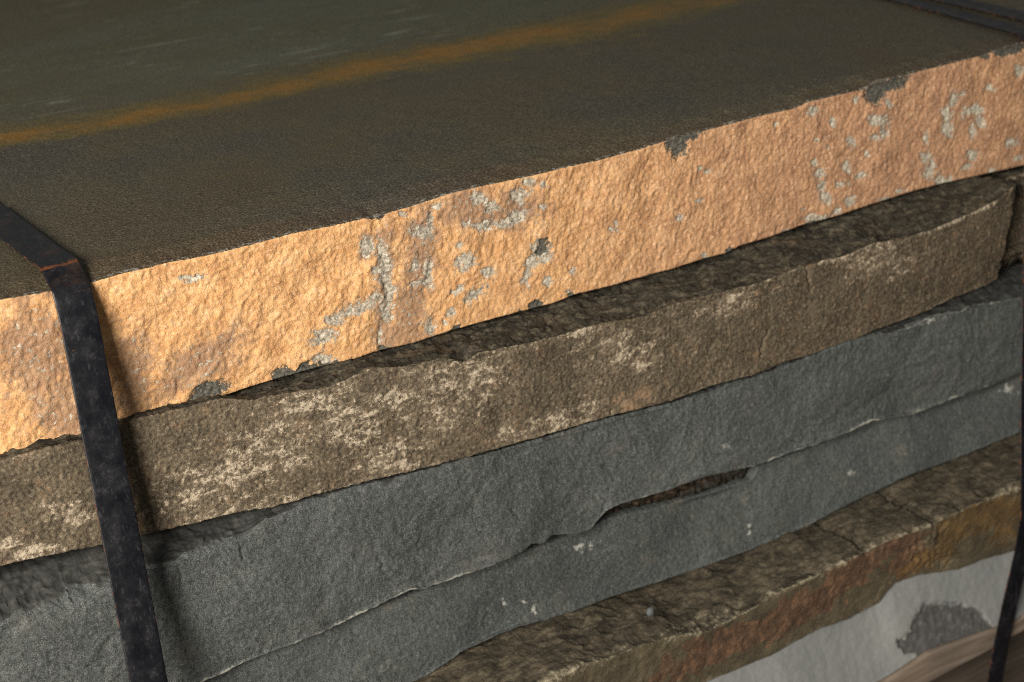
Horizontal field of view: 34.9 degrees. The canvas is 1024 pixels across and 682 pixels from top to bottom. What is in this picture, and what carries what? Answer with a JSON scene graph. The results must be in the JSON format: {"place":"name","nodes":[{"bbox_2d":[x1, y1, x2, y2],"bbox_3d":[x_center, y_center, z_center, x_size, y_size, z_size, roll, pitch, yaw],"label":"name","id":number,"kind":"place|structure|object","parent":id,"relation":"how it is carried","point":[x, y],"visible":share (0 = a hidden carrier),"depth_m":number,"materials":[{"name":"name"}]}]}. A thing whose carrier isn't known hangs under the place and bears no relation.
{"place":"outdoors","nodes":[
{"label":"outdoors","id":0,"kind":"place"},
{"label":"ground","id":1,"kind":"structure","parent":0,"visible":0},
{"bbox_2d":[931,631,1023,681],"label":"pallet beam","id":2,"kind":"structure","parent":1,"relation":"on","point":[976,669],"depth_m":1.57,"materials":[{"name":"brown wood"}]},
{"bbox_2d":[878,614,1023,681],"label":"wooden board","id":3,"kind":"object","parent":2,"relation":"on","point":[932,664],"visible":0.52,"depth_m":1.47,"materials":[{"name":"beige wood"}]},
{"bbox_2d":[707,551,1023,681],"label":"stone slab","id":4,"kind":"object","parent":3,"relation":"on","point":[900,624],"depth_m":1.44,"materials":[{"name":"white stone"}]},
{"bbox_2d":[413,432,1019,681],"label":"stone slab","id":5,"kind":"object","parent":4,"relation":"on","point":[709,622],"depth_m":1.37,"materials":[{"name":"brown stone"}]},
{"bbox_2d":[204,373,1020,681],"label":"stone slab","id":6,"kind":"object","parent":5,"relation":"on","point":[412,635],"depth_m":1.33,"materials":[{"name":"grey stone"}]},
{"bbox_2d":[0,263,1022,681],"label":"stone slab","id":7,"kind":"object","parent":6,"relation":"on","point":[232,591],"depth_m":1.21,"materials":[{"name":"grey stone"}]},
{"bbox_2d":[0,165,1023,565],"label":"stone slab","id":8,"kind":"object","parent":7,"relation":"on","point":[754,307],"depth_m":1.22,"materials":[{"name":"brown stone"}]},
{"bbox_2d":[0,0,1023,454],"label":"stone slab","id":9,"kind":"object","parent":8,"relation":"on","point":[222,196],"depth_m":1.29,"materials":[{"name":"orange stone"}]},
{"bbox_2d":[0,203,167,681],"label":"steel strap","id":10,"kind":"object","parent":9,"relation":"attached to","point":[64,274],"visible":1,"depth_m":1.04,"materials":[{"name":"black metal"}]},
{"bbox_2d":[890,0,1023,681],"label":"steel strap","id":11,"kind":"object","parent":9,"relation":"attached to","point":[1006,621],"visible":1,"depth_m":1.48,"materials":[{"name":"black metal"}]},
{"bbox_2d":[928,0,1023,20],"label":"steel strap","id":12,"kind":"object","parent":9,"relation":"on","point":[995,9],"visible":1,"depth_m":1.53,"materials":[{"name":"black metal"}]},
{"bbox_2d":[603,468,746,514],"bbox_3d":[0.129,0.119,1.350,0.153,0.032,0.036,-17,28,-29],"label":"debris","id":13,"kind":"object","parent":6,"relation":"on","point":[698,485],"visible":0.39,"depth_m":1.35,"materials":[{"name":"stone"}]},
{"bbox_2d":[646,607,654,616],"bbox_3d":[0.110,0.215,1.294,0.007,0.009,0.006,-17,28,-29],"label":"stone chip","id":14,"kind":"object","parent":5,"relation":"on","point":[650,611],"visible":1,"depth_m":1.29,"materials":[{"name":"grey stone"}]}
]}

